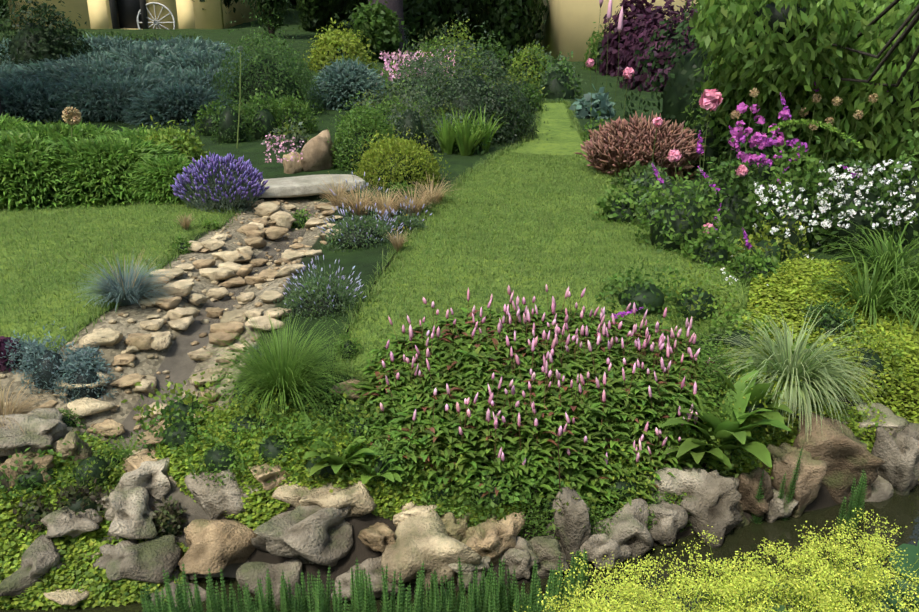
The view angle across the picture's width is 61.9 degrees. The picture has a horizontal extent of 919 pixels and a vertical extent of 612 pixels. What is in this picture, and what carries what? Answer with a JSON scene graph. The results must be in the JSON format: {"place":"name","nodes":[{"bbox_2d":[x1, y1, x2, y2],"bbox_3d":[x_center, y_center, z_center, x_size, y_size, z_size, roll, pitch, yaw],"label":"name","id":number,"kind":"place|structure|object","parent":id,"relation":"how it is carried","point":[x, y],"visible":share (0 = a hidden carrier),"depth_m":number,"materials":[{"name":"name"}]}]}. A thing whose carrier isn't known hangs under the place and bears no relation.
{"place":"outdoors","nodes":[
{"label":"outdoors","id":0,"kind":"place"},
{"bbox_2d":[0,98,763,381],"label":"lawn grass","id":1,"kind":"structure","parent":0,"point":[478,167],"depth_m":6.40,"materials":[{"name":"green plant"}]},
{"bbox_2d":[0,0,918,605],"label":"terrain","id":2,"kind":"structure","parent":0,"point":[182,366],"depth_m":5.88,"materials":[{"name":"green plant"}]},
{"bbox_2d":[8,0,264,28],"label":"house wall","id":3,"kind":"structure","parent":2,"relation":"on","point":[122,14],"depth_m":31.31,"materials":[{"name":"beige paint"}]},
{"bbox_2d":[137,2,174,28],"bbox_3d":[-12.409,-11.596,31.324,1.553,1.555,0.160,-1,19,-2],"label":"wagon wheel","id":4,"kind":"object","parent":3,"relation":"attached to","point":[156,22],"visible":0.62,"depth_m":31.26,"materials":[{"name":"white wood"}]},
{"bbox_2d":[62,46,242,147],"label":"plant alliums","id":5,"kind":"object","parent":2,"relation":"on","point":[74,117],"visible":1,"depth_m":8.67,"materials":[{"name":"plant"}]},
{"bbox_2d":[0,199,365,605],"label":"stream rock","id":6,"kind":"object","parent":2,"relation":"on","point":[230,269],"visible":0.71,"depth_m":5.04,"materials":[{"name":"stone"}]},
{"bbox_2d":[0,30,387,210],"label":"juniper shrub","id":7,"kind":"object","parent":2,"relation":"on","point":[139,80],"visible":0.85,"depth_m":13.68,"materials":[{"name":"green plant"}]},
{"bbox_2d":[76,129,336,354],"bbox_3d":[-2.755,-0.967,7.196,2.556,0.808,5.794,-1,19,-2],"label":"rock","id":8,"kind":"object","parent":2,"relation":"on","point":[316,152],"visible":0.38,"depth_m":9.53,"materials":[{"name":"stone"}]},
{"bbox_2d":[0,180,427,540],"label":"small shrubs","id":9,"kind":"object","parent":2,"relation":"on","point":[45,367],"visible":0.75,"depth_m":4.46,"materials":[{"name":"plant"}]},
{"bbox_2d":[178,160,265,213],"bbox_3d":[-2.445,-1.222,7.844,0.876,0.582,0.822,-1,19,-2],"label":"lavender foliage","id":10,"kind":"object","parent":2,"relation":"on","point":[238,202],"visible":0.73,"depth_m":7.68,"materials":[{"name":"green plant"}]},
{"bbox_2d":[170,152,269,202],"bbox_3d":[-2.446,-1.337,7.800,0.985,0.474,0.928,-1,19,-2],"label":"lavender bush","id":11,"kind":"object","parent":10,"relation":"on","point":[213,162],"visible":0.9,"depth_m":7.62,"materials":[{"name":"purple plant"}]},
{"bbox_2d":[0,0,548,115],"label":"tree","id":12,"kind":"object","parent":2,"relation":"on","point":[31,40],"depth_m":17.25,"materials":[{"name":"green plant"}]},
{"bbox_2d":[247,174,365,197],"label":"stone slab","id":13,"kind":"structure","parent":2,"relation":"on","point":[295,186],"depth_m":8.36,"materials":[{"name":"stone"}]},
{"bbox_2d":[283,172,431,309],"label":"lavender flowers","id":14,"kind":"object","parent":2,"relation":"on","point":[315,267],"visible":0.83,"depth_m":6.38,"materials":[{"name":"plant"}]},
{"bbox_2d":[261,48,454,162],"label":"pink flowers","id":15,"kind":"object","parent":2,"relation":"on","point":[386,63],"visible":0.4,"depth_m":16.18,"materials":[{"name":"pink plant"}]},
{"bbox_2d":[335,235,408,359],"bbox_3d":[-0.567,-0.186,5.826,0.027,0.289,2.696,2,19,7],"label":"lawn edging","id":16,"kind":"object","parent":2,"relation":"on","point":[369,292],"depth_m":5.39,"materials":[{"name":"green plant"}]},
{"bbox_2d":[192,0,583,156],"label":"shrubs","id":17,"kind":"object","parent":2,"relation":"on","point":[379,28],"visible":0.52,"depth_m":19.53,"materials":[{"name":"green plant"}]},
{"bbox_2d":[200,13,586,190],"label":"shrubs","id":18,"kind":"object","parent":2,"relation":"on","point":[368,150],"visible":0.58,"depth_m":12.01,"materials":[{"name":"green plant"}]},
{"bbox_2d":[0,209,916,529],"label":"ground cover plants","id":19,"kind":"object","parent":2,"relation":"on","point":[698,303],"visible":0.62,"depth_m":4.01,"materials":[{"name":"green plant"}]},
{"bbox_2d":[0,402,918,606],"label":"rock wall","id":20,"kind":"structure","parent":2,"relation":"on","point":[314,526],"depth_m":3.76,"materials":[{"name":"stone"}]},
{"bbox_2d":[0,256,918,610],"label":"groundcover plant","id":21,"kind":"object","parent":2,"relation":"on","point":[776,292],"visible":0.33,"depth_m":3.98,"materials":[{"name":"green plant"}]},
{"bbox_2d":[0,12,918,433],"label":"grass tufts","id":22,"kind":"object","parent":2,"relation":"on","point":[886,266],"visible":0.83,"depth_m":4.73,"materials":[{"name":"green plant"}]},
{"bbox_2d":[108,356,812,483],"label":"paddle leaves","id":23,"kind":"object","parent":2,"relation":"on","point":[728,431],"visible":0.71,"depth_m":4.14,"materials":[{"name":"green plant"}]},
{"bbox_2d":[140,447,866,611],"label":"reeds","id":24,"kind":"object","parent":2,"relation":"on","point":[483,599],"visible":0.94,"depth_m":3.03,"materials":[{"name":"green plant"}]},
{"bbox_2d":[349,303,730,505],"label":"bistort leaves","id":25,"kind":"object","parent":2,"relation":"on","point":[462,367],"visible":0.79,"depth_m":4.21,"materials":[{"name":"green plant"}]},
{"bbox_2d":[380,284,709,478],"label":"pink flower spikes","id":26,"kind":"object","parent":2,"relation":"on","point":[637,343],"visible":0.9,"depth_m":4.40,"materials":[{"name":"pink plant"}]},
{"bbox_2d":[539,0,697,61],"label":"annex wall","id":27,"kind":"structure","parent":2,"relation":"on","point":[569,26],"depth_m":26.92,"materials":[{"name":"beige paint"}]},
{"bbox_2d":[513,508,918,611],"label":"yellow flowers","id":28,"kind":"object","parent":2,"relation":"on","point":[827,604],"visible":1,"depth_m":2.85,"materials":[{"name":"yellow plant"}]},
{"bbox_2d":[569,0,918,342],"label":"flowering shrub foliage","id":29,"kind":"object","parent":2,"relation":"on","point":[734,52],"visible":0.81,"depth_m":8.14,"materials":[{"name":"green plant"}]},
{"bbox_2d":[575,0,917,318],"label":"flower border","id":30,"kind":"object","parent":2,"relation":"on","point":[601,146],"visible":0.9,"depth_m":8.20,"materials":[{"name":"pink plant"}]},
{"bbox_2d":[805,0,918,119],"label":"bare branches","id":31,"kind":"object","parent":2,"relation":"on","point":[908,29],"visible":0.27,"depth_m":7.78,"materials":[{"name":"brown plant"}]},
{"bbox_2d":[0,485,918,611],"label":"pond water","id":32,"kind":"structure","parent":0,"point":[903,511],"depth_m":3.95,"materials":[{"name":"green liquid"}]},
{"bbox_2d":[552,428,918,611],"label":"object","id":33,"kind":"object","parent":32,"relation":"on","point":[912,552],"visible":0.44,"depth_m":3.22,"materials":[{"name":"green plant"}]},
{"bbox_2d":[587,561,918,611],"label":"lady's mantle leaves","id":34,"kind":"object","parent":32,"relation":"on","point":[885,602],"visible":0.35,"depth_m":3.01,"materials":[{"name":"green plant"}]}
]}

